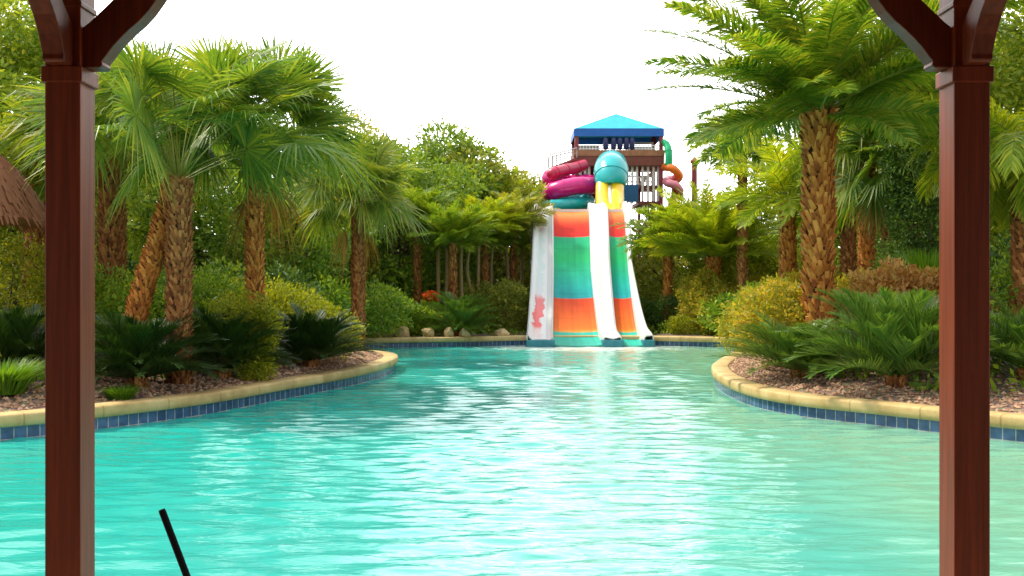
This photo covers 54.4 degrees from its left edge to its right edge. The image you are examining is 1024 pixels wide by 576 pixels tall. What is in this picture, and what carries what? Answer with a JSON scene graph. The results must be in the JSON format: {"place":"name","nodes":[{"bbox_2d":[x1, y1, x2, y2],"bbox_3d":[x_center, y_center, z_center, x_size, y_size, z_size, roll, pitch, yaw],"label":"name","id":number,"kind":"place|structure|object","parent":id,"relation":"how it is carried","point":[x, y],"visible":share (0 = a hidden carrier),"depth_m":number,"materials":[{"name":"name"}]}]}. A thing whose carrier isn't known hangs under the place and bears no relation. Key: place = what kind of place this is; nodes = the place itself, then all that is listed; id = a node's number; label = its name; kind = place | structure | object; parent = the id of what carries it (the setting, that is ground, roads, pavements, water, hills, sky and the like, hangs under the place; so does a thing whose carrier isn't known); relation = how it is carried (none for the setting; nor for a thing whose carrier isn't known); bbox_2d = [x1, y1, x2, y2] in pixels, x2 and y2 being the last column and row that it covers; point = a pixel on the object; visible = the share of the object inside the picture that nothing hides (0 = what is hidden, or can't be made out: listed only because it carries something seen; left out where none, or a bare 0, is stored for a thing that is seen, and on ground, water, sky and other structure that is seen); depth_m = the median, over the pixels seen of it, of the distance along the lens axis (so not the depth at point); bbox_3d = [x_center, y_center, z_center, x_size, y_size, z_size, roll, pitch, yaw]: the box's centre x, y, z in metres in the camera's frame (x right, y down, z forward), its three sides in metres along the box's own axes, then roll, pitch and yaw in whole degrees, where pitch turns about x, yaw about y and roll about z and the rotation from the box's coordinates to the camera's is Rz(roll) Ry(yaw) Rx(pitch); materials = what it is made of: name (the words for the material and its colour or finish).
{"place":"outdoors","nodes":[
{"label":"outdoors","id":0,"kind":"place"},
{"bbox_2d":[159,508,190,575],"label":"black pole","id":1,"kind":"object","parent":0,"point":[171,535],"visible":1,"depth_m":4.39,"materials":[{"name":"metal"}]},
{"bbox_2d":[0,345,1023,575],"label":"water","id":2,"kind":"structure","parent":0,"point":[521,460],"depth_m":10.20,"materials":[{"name":"liquid"}]},
{"bbox_2d":[526,201,654,346],"bbox_3d":[2.690,-0.704,38.660,4.420,5.871,9.880,0,0,0],"label":"water slide","id":3,"kind":"object","parent":2,"relation":"in","point":[583,280],"visible":0.95,"depth_m":37.29,"materials":[{"name":"paint"}]},
{"bbox_2d":[0,308,1023,413],"bbox_3d":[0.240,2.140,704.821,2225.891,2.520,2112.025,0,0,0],"label":"ground","id":4,"kind":"structure","parent":0,"point":[36,401],"depth_m":15.93,"materials":[{"name":"brown gravel"}]},
{"bbox_2d":[0,154,44,233],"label":"thatched shelter","id":5,"kind":"object","parent":4,"relation":"on","point":[19,205],"visible":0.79,"depth_m":17.69,"materials":[{"name":"brown plant"}]},
{"bbox_2d":[0,356,44,394],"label":"grass clump","id":6,"kind":"object","parent":4,"relation":"on","point":[19,380],"visible":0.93,"depth_m":14.21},
{"bbox_2d":[0,93,97,313],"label":"date palm","id":7,"kind":"object","parent":4,"relation":"on","point":[37,187],"visible":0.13,"depth_m":20.73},
{"bbox_2d":[0,303,103,367],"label":"cycad","id":8,"kind":"object","parent":4,"relation":"on","point":[19,340],"visible":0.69,"depth_m":15.68,"materials":[{"name":"plant"}]},
{"bbox_2d":[0,228,113,325],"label":"shrub","id":9,"kind":"object","parent":4,"relation":"on","point":[35,286],"visible":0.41,"depth_m":19.37,"materials":[{"name":"green plant"}]},
{"bbox_2d":[0,251,138,309],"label":"bush","id":10,"kind":"object","parent":4,"relation":"on","point":[130,266],"depth_m":27.40,"materials":[{"name":"green plant"}]},
{"bbox_2d":[0,0,141,309],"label":"broadleaf tree","id":11,"kind":"object","parent":4,"relation":"on","point":[20,50],"visible":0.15,"depth_m":24.14,"materials":[{"name":"green plant"}]},
{"bbox_2d":[1,69,175,273],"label":"broadleaf tree","id":12,"kind":"object","parent":4,"relation":"on","point":[141,200],"visible":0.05,"depth_m":30.33,"materials":[{"name":"green plant"}]},
{"bbox_2d":[0,42,225,315],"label":"fan palm","id":13,"kind":"object","parent":4,"relation":"on","point":[112,245],"visible":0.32,"depth_m":20.24,"materials":[{"name":"plant"}]},
{"bbox_2d":[95,383,150,399],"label":"grass clump","id":14,"kind":"object","parent":4,"relation":"on","point":[123,393],"visible":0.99,"depth_m":14.81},
{"bbox_2d":[31,262,245,344],"bbox_3d":[-7.224,0.642,19.709,4.587,2.356,2.341,0,0,0],"label":"shrub","id":15,"kind":"object","parent":4,"relation":"on","point":[124,292],"visible":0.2,"depth_m":19.58,"materials":[{"name":"green plant"}]},
{"bbox_2d":[40,307,239,387],"bbox_3d":[-6.019,1.011,15.977,3.206,1.464,3.058,0,0,0],"label":"cycad","id":16,"kind":"object","parent":4,"relation":"on","point":[134,351],"visible":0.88,"depth_m":15.57,"materials":[{"name":"plant"}]},
{"bbox_2d":[10,28,305,377],"bbox_3d":[-5.893,-1.317,17.496,4.845,6.194,4.847,0,0,0],"label":"fan palm","id":17,"kind":"object","parent":4,"relation":"on","point":[148,270],"visible":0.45,"depth_m":17.01,"materials":[{"name":"plant"}]},
{"bbox_2d":[127,254,246,321],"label":"bush","id":18,"kind":"object","parent":4,"relation":"on","point":[232,267],"visible":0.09,"depth_m":26.97,"materials":[{"name":"green plant"}]},
{"bbox_2d":[2,27,373,384],"bbox_3d":[-5.920,-1.324,17.226,5.761,6.464,5.642,0,0,-41],"label":"fan palm","id":19,"kind":"object","parent":4,"relation":"on","point":[214,92],"visible":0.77,"depth_m":16.54,"materials":[{"name":"plant"}]},
{"bbox_2d":[126,136,307,308],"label":"broadleaf tree","id":20,"kind":"object","parent":4,"relation":"on","point":[198,251],"visible":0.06,"depth_m":32.40,"materials":[{"name":"green plant"}]},
{"bbox_2d":[147,257,326,322],"bbox_3d":[-7.745,0.532,27.171,5.384,2.783,2.831,0,0,0],"label":"bush","id":21,"kind":"object","parent":4,"relation":"on","point":[293,272],"visible":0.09,"depth_m":27.12,"materials":[{"name":"green plant"}]},
{"bbox_2d":[181,305,298,378],"bbox_3d":[-5.201,1.017,17.996,2.906,1.512,2.770,0,0,0],"label":"cycad","id":22,"kind":"object","parent":4,"relation":"on","point":[236,346],"visible":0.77,"depth_m":17.60,"materials":[{"name":"plant"}]},
{"bbox_2d":[197,289,288,381],"bbox_3d":[-4.898,0.953,18.540,1.970,1.886,1.464,0,0,34],"label":"shrub","id":23,"kind":"object","parent":4,"relation":"on","point":[256,369],"visible":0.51,"depth_m":18.39,"materials":[{"name":"green plant"}]},
{"bbox_2d":[109,27,386,363],"bbox_3d":[-5.081,-1.682,19.640,4.935,6.965,4.994,0,0,30],"label":"fan palm","id":24,"kind":"object","parent":4,"relation":"on","point":[315,107],"visible":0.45,"depth_m":19.36,"materials":[{"name":"plant"}]},
{"bbox_2d":[189,123,381,307],"bbox_3d":[-7.172,-1.704,32.234,6.480,7.207,7.217,0,0,0],"label":"broadleaf tree","id":25,"kind":"object","parent":4,"relation":"on","point":[316,258],"visible":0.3,"depth_m":30.59,"materials":[{"name":"green plant"}]},
{"bbox_2d":[206,273,369,359],"bbox_3d":[-5.063,0.685,22.568,3.839,2.196,2.146,0,0,14],"label":"shrub","id":26,"kind":"object","parent":4,"relation":"on","point":[299,298],"visible":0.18,"depth_m":22.26,"materials":[{"name":"green plant"}]},
{"bbox_2d":[267,269,369,346],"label":"bush","id":27,"kind":"object","parent":4,"relation":"on","point":[344,289],"visible":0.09,"depth_m":29.10,"materials":[{"name":"green plant"}]},
{"bbox_2d":[227,140,412,294],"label":"broadleaf tree","id":28,"kind":"object","parent":4,"relation":"on","point":[385,246],"visible":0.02,"depth_m":38.12,"materials":[{"name":"green plant"}]},
{"bbox_2d":[271,302,388,367],"bbox_3d":[-4.110,1.029,20.506,3.226,1.494,3.275,0,0,0],"label":"cycad","id":29,"kind":"object","parent":4,"relation":"on","point":[311,341],"visible":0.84,"depth_m":20.05,"materials":[{"name":"plant"}]},
{"bbox_2d":[281,126,435,348],"bbox_3d":[-4.218,-1.244,27.539,4.346,6.425,4.369,0,0,0],"label":"fan palm","id":30,"kind":"object","parent":4,"relation":"on","point":[389,208],"visible":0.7,"depth_m":27.31,"materials":[{"name":"plant"}]},
{"bbox_2d":[324,107,412,289],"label":"broadleaf tree","id":31,"kind":"object","parent":4,"relation":"on","point":[376,129],"visible":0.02,"depth_m":44.76,"materials":[{"name":"green plant"}]},
{"bbox_2d":[321,275,416,338],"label":"bush","id":32,"kind":"object","parent":4,"relation":"on","point":[374,325],"visible":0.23,"depth_m":32.98,"materials":[{"name":"green plant"}]},
{"bbox_2d":[348,285,442,337],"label":"shrub","id":33,"kind":"object","parent":4,"relation":"on","point":[417,311],"visible":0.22,"depth_m":34.88,"materials":[{"name":"green plant"}]},
{"bbox_2d":[395,326,409,336],"bbox_3d":[-3.749,1.556,34.011,0.453,0.500,0.359,0,0,28],"label":"rock","id":34,"kind":"object","parent":4,"relation":"on","point":[405,333],"visible":0.59,"depth_m":33.91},
{"bbox_2d":[319,133,489,324],"bbox_3d":[-4.358,-2.009,39.923,7.001,8.114,7.656,0,0,0],"label":"broadleaf tree","id":35,"kind":"object","parent":4,"relation":"on","point":[400,272],"visible":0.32,"depth_m":38.69,"materials":[{"name":"green plant"}]},
{"bbox_2d":[378,184,459,330],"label":"grove palm","id":36,"kind":"object","parent":4,"relation":"on","point":[429,195],"visible":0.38,"depth_m":36.85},
{"bbox_2d":[411,225,439,333],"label":"slim palm stem","id":37,"kind":"object","parent":4,"relation":"on","point":[437,266],"visible":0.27,"depth_m":36.55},
{"bbox_2d":[421,328,433,336],"bbox_3d":[-2.848,1.575,33.909,0.415,0.425,0.371,0,0,29],"label":"rock","id":38,"kind":"object","parent":4,"relation":"on","point":[430,333],"visible":0.85,"depth_m":33.78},
{"bbox_2d":[420,290,443,327],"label":"flowering plant","id":39,"kind":"object","parent":4,"relation":"on","point":[428,296],"visible":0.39,"depth_m":35.89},
{"bbox_2d":[418,242,473,326],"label":"slim palm stem","id":40,"kind":"object","parent":4,"relation":"on","point":[446,265],"visible":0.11,"depth_m":36.85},
{"bbox_2d":[444,327,453,336],"bbox_3d":[-2.154,1.554,33.897,0.337,0.470,0.291,0,0,0],"label":"rock","id":41,"kind":"object","parent":4,"relation":"on","point":[448,331],"visible":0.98,"depth_m":33.83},
{"bbox_2d":[389,116,513,289],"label":"broadleaf tree","id":42,"kind":"object","parent":4,"relation":"on","point":[460,136],"visible":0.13,"depth_m":44.50,"materials":[{"name":"green plant"}]},
{"bbox_2d":[405,199,505,335],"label":"grove palm","id":43,"kind":"object","parent":4,"relation":"on","point":[452,228],"visible":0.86,"depth_m":35.25,"materials":[{"name":"plant"}]},
{"bbox_2d":[416,290,500,336],"bbox_3d":[-1.829,0.954,34.649,3.141,1.810,3.018,0,0,0],"label":"cycad","id":44,"kind":"object","parent":4,"relation":"on","point":[458,314],"visible":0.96,"depth_m":34.19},
{"bbox_2d":[435,232,489,299],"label":"slim palm stem","id":45,"kind":"object","parent":4,"relation":"on","point":[461,270],"visible":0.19,"depth_m":36.74,"materials":[{"name":"bark"}]},
{"bbox_2d":[459,328,470,336],"bbox_3d":[-1.613,1.563,34.006,0.394,0.409,0.274,0,0,0],"label":"rock","id":46,"kind":"object","parent":4,"relation":"on","point":[463,332],"visible":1,"depth_m":33.92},
{"bbox_2d":[446,226,499,333],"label":"slim palm stem","id":47,"kind":"object","parent":4,"relation":"on","point":[467,269],"visible":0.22,"depth_m":37.34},
{"bbox_2d":[398,139,549,294],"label":"broadleaf tree","id":48,"kind":"object","parent":4,"relation":"on","point":[527,272],"visible":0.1,"depth_m":44.12,"materials":[{"name":"green plant"}]},
{"bbox_2d":[463,225,503,329],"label":"slim palm stem","id":49,"kind":"object","parent":4,"relation":"on","point":[478,263],"visible":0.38,"depth_m":37.74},
{"bbox_2d":[454,193,529,331],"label":"grove palm","id":50,"kind":"object","parent":4,"relation":"on","point":[500,215],"visible":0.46,"depth_m":38.09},
{"bbox_2d":[456,276,529,333],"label":"shrub","id":51,"kind":"object","parent":4,"relation":"on","point":[497,298],"visible":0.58,"depth_m":37.19,"materials":[{"name":"green plant"}]},
{"bbox_2d":[480,230,518,284],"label":"slim palm stem","id":52,"kind":"object","parent":4,"relation":"on","point":[491,250],"visible":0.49,"depth_m":38.94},
{"bbox_2d":[494,329,509,335],"bbox_3d":[-0.381,1.591,34.832,0.539,0.352,0.363,0,0,-20],"label":"rock","id":53,"kind":"object","parent":4,"relation":"on","point":[502,332],"visible":0.82,"depth_m":34.69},
{"bbox_2d":[462,166,545,285],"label":"broadleaf tree","id":54,"kind":"object","parent":4,"relation":"on","point":[507,184],"visible":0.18,"depth_m":44.27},
{"bbox_2d":[0,341,1023,442],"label":"pool wall","id":55,"kind":"structure","parent":4,"relation":"on","point":[924,425],"depth_m":15.49,"materials":[{"name":"tile"}]},
{"bbox_2d":[0,335,1023,429],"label":"pool coping","id":56,"kind":"object","parent":55,"relation":"on","point":[723,374],"visible":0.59,"depth_m":15.82,"materials":[{"name":"stone"}]},
{"bbox_2d":[494,230,529,323],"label":"slim palm stem","id":57,"kind":"object","parent":4,"relation":"on","point":[505,248],"visible":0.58,"depth_m":39.54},
{"bbox_2d":[497,230,532,314],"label":"slim palm stem","id":58,"kind":"object","parent":4,"relation":"on","point":[525,242],"visible":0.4,"depth_m":40.44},
{"bbox_2d":[480,187,559,312],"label":"grove palm","id":59,"kind":"object","parent":4,"relation":"on","point":[525,205],"visible":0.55,"depth_m":39.61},
{"bbox_2d":[503,171,544,274],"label":"broadleaf tree","id":60,"kind":"object","parent":4,"relation":"on","point":[538,176],"depth_m":48.41,"materials":[{"name":"green plant"}]},
{"bbox_2d":[541,159,595,208],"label":"spiral flume","id":61,"kind":"object","parent":4,"relation":"on","point":[566,189],"visible":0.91,"depth_m":45.51,"materials":[{"name":"pink plastic"}]},
{"bbox_2d":[548,114,664,287],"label":"slide tower","id":62,"kind":"structure","parent":4,"relation":"on","point":[586,141],"depth_m":48.65,"materials":[{"name":"paint"}]},
{"bbox_2d":[603,138,607,149],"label":"foam mat","id":63,"kind":"object","parent":62,"relation":"on","point":[605,143],"visible":1,"depth_m":48.50,"materials":[{"name":"blue plastic"}]},
{"bbox_2d":[611,138,615,149],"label":"foam mat","id":64,"kind":"object","parent":62,"relation":"on","point":[613,143],"visible":1,"depth_m":48.50,"materials":[{"name":"blue plastic"}]},
{"bbox_2d":[617,138,622,149],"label":"foam mat","id":65,"kind":"object","parent":62,"relation":"on","point":[620,143],"visible":1,"depth_m":48.50,"materials":[{"name":"blue plastic"}]},
{"bbox_2d":[624,138,628,149],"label":"foam mat","id":66,"kind":"object","parent":62,"relation":"on","point":[626,143],"visible":1,"depth_m":48.50,"materials":[{"name":"blue plastic"}]},
{"bbox_2d":[629,138,634,149],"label":"foam mat","id":67,"kind":"object","parent":62,"relation":"on","point":[632,143],"visible":1,"depth_m":48.50,"materials":[{"name":"blue plastic"}]},
{"bbox_2d":[594,150,628,208],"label":"bulb flume","id":68,"kind":"object","parent":4,"relation":"on","point":[611,173],"visible":0.79,"depth_m":44.20,"materials":[{"name":"teal plastic"}]},
{"bbox_2d":[610,201,701,327],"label":"date palm","id":69,"kind":"object","parent":4,"relation":"on","point":[667,272],"visible":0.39,"depth_m":37.84,"materials":[{"name":"green plant"}]},
{"bbox_2d":[640,294,687,331],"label":"shrub","id":70,"kind":"object","parent":4,"relation":"on","point":[652,311],"visible":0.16,"depth_m":37.27,"materials":[{"name":"green plant"}]},
{"bbox_2d":[632,200,696,296],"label":"broadleaf tree","id":71,"kind":"object","parent":4,"relation":"on","point":[657,254],"depth_m":49.20,"materials":[{"name":"green plant"}]},
{"bbox_2d":[640,284,692,318],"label":"bush","id":72,"kind":"object","parent":4,"relation":"on","point":[653,294],"visible":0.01,"depth_m":43.64,"materials":[{"name":"green plant"}]},
{"bbox_2d":[661,139,683,266],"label":"side flume","id":73,"kind":"object","parent":4,"relation":"on","point":[674,180],"visible":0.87,"depth_m":48.08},
{"bbox_2d":[665,313,698,334],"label":"shrub","id":74,"kind":"object","parent":4,"relation":"on","point":[672,322],"visible":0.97,"depth_m":35.39,"materials":[{"name":"green plant"}]},
{"bbox_2d":[630,195,750,312],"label":"broadleaf tree","id":75,"kind":"object","parent":4,"relation":"on","point":[643,273],"visible":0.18,"depth_m":42.31,"materials":[{"name":"green plant"}]},
{"bbox_2d":[690,157,697,200],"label":"red column","id":76,"kind":"structure","parent":4,"relation":"on","point":[694,174],"depth_m":49.88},
{"bbox_2d":[633,177,779,330],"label":"date palm","id":77,"kind":"object","parent":4,"relation":"on","point":[712,238],"visible":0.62,"depth_m":35.71,"materials":[{"name":"palm leaves"},{"name":"bark"}]},
{"bbox_2d":[671,265,776,336],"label":"shrub","id":78,"kind":"object","parent":4,"relation":"on","point":[692,308],"visible":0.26,"depth_m":35.65,"materials":[{"name":"green plant"}]},
{"bbox_2d":[691,283,760,336],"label":"bush","id":79,"kind":"object","parent":4,"relation":"on","point":[712,311],"visible":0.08,"depth_m":34.29,"materials":[{"name":"green plant"}]},
{"bbox_2d":[670,243,802,297],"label":"shrub","id":80,"kind":"object","parent":4,"relation":"on","point":[764,263],"visible":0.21,"depth_m":36.71,"materials":[{"name":"green plant"}]},
{"bbox_2d":[686,102,799,291],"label":"date palm","id":81,"kind":"object","parent":4,"relation":"on","point":[705,156],"visible":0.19,"depth_m":34.87,"materials":[{"name":"palm leaves"},{"name":"bark"}]},
{"bbox_2d":[677,204,838,279],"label":"broadleaf tree","id":82,"kind":"object","parent":4,"relation":"on","point":[756,237],"depth_m":43.72,"materials":[{"name":"green plant"}]},
{"bbox_2d":[700,136,851,306],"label":"date palm","id":83,"kind":"object","parent":4,"relation":"on","point":[779,178],"visible":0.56,"depth_m":26.71,"materials":[{"name":"palm leaves"},{"name":"bark"}]},
{"bbox_2d":[719,274,834,322],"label":"bush","id":84,"kind":"object","parent":4,"relation":"on","point":[747,283],"depth_m":30.47,"materials":[{"name":"green plant"}]},
{"bbox_2d":[711,267,844,352],"bbox_3d":[7.212,0.571,26.169,3.864,2.555,2.299,0,0,0],"label":"shrub","id":85,"kind":"object","parent":4,"relation":"on","point":[724,327],"visible":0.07,"depth_m":26.10,"materials":[{"name":"leaves"},{"name":"bark"}]},
{"bbox_2d":[702,311,876,378],"bbox_3d":[5.182,1.081,17.854,3.583,1.335,3.562,0,0,0],"label":"cycad","id":86,"kind":"object","parent":4,"relation":"on","point":[781,349],"visible":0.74,"depth_m":17.47,"materials":[{"name":"plant"}]},
{"bbox_2d":[729,156,856,275],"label":"broadleaf tree","id":87,"kind":"object","parent":4,"relation":"on","point":[751,181],"visible":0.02,"depth_m":42.76,"materials":[{"name":"green plant"}]},
{"bbox_2d":[638,0,994,364],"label":"date palm","id":88,"kind":"object","parent":4,"relation":"on","point":[800,71],"visible":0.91,"depth_m":18.40,"materials":[{"name":"palm leaves"},{"name":"bark"}]},
{"bbox_2d":[721,266,912,368],"bbox_3d":[6.530,0.578,19.783,4.750,2.133,2.173,0,0,0],"label":"shrub","id":89,"kind":"object","parent":4,"relation":"on","point":[771,293],"visible":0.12,"depth_m":19.48,"materials":[{"name":"leaves"},{"name":"bark"}]},
{"bbox_2d":[768,120,879,269],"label":"broadleaf tree","id":90,"kind":"object","parent":4,"relation":"on","point":[836,243],"depth_m":39.76,"materials":[{"name":"green plant"}]},
{"bbox_2d":[764,141,904,315],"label":"date palm","id":91,"kind":"object","parent":4,"relation":"on","point":[848,256],"visible":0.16,"depth_m":25.85,"materials":[{"name":"palm leaves"},{"name":"bark"}]},
{"bbox_2d":[785,63,936,272],"bbox_3d":[8.640,-1.966,23.987,4.004,7.071,4.120,0,0,24],"label":"fan palm","id":92,"kind":"object","parent":4,"relation":"on","point":[866,252],"visible":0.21,"depth_m":23.84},
{"bbox_2d":[834,121,938,265],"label":"fan palm","id":93,"kind":"object","parent":4,"relation":"on","point":[872,203],"visible":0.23,"depth_m":22.86,"materials":[{"name":"plant"}]},
{"bbox_2d":[787,50,1003,269],"bbox_3d":[14.713,-3.846,36.218,8.258,11.468,7.419,0,0,-40],"label":"broadleaf tree","id":94,"kind":"object","parent":4,"relation":"on","point":[878,238],"depth_m":36.48,"materials":[{"name":"green plant"}]},
{"bbox_2d":[775,285,1023,387],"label":"cycad","id":95,"kind":"object","parent":4,"relation":"on","point":[894,331],"visible":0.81,"depth_m":15.21,"materials":[{"name":"plant"}]},
{"bbox_2d":[867,0,938,270],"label":"ivy covered tree","id":96,"kind":"object","parent":4,"relation":"on","point":[904,210],"visible":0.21,"depth_m":21.76,"materials":[{"name":"green plant"}]},
{"bbox_2d":[876,246,938,322],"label":"grass clump","id":97,"kind":"object","parent":4,"relation":"on","point":[932,261],"visible":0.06,"depth_m":19.65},
{"bbox_2d":[830,255,1004,346],"bbox_3d":[7.537,0.415,18.599,3.142,2.103,1.722,0,0,0],"label":"shrub","id":98,"kind":"object","parent":4,"relation":"on","point":[909,280],"visible":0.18,"depth_m":18.38,"materials":[{"name":"brown plant"}]},
{"bbox_2d":[855,0,1023,253],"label":"date palm","id":99,"kind":"object","parent":4,"relation":"on","point":[1011,3],"visible":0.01,"depth_m":24.64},
{"bbox_2d":[875,233,1010,312],"bbox_3d":[11.018,-0.031,24.157,5.213,2.917,2.810,0,0,0],"label":"bush","id":100,"kind":"object","parent":4,"relation":"on","point":[1007,235],"visible":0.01,"depth_m":23.96,"materials":[{"name":"green plant"}]},
{"bbox_2d":[876,5,1023,249],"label":"broadleaf tree","id":101,"kind":"object","parent":4,"relation":"on","point":[1004,93],"visible":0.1,"depth_m":25.91,"materials":[{"name":"green plant"}]},
{"bbox_2d":[905,96,1023,319],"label":"date palm","id":102,"kind":"object","parent":4,"relation":"on","point":[1007,181],"visible":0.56,"depth_m":17.37,"materials":[{"name":"leaf"},{"name":"bark"}]},
{"bbox_2d":[933,228,1010,311],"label":"bush","id":103,"kind":"object","parent":4,"relation":"on","point":[996,252],"visible":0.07,"depth_m":22.73,"materials":[{"name":"green plant"}]},
{"bbox_2d":[931,292,1023,380],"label":"cycad","id":104,"kind":"object","parent":4,"relation":"on","point":[1010,326],"visible":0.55,"depth_m":15.02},
{"bbox_2d":[990,251,1023,347],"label":"shrub","id":105,"kind":"object","parent":4,"relation":"on","point":[1001,271],"visible":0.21,"depth_m":17.75,"materials":[{"name":"green plant"}]},
{"bbox_2d":[2,0,1023,266],"label":"sky","id":106,"kind":"structure","parent":0,"point":[522,75],"materials":[{"name":"white"}]},
{"bbox_2d":[28,0,1006,575],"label":"pavilion","id":107,"kind":"structure","parent":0,"point":[82,42],"depth_m":4.00,"materials":[{"name":"wood"}]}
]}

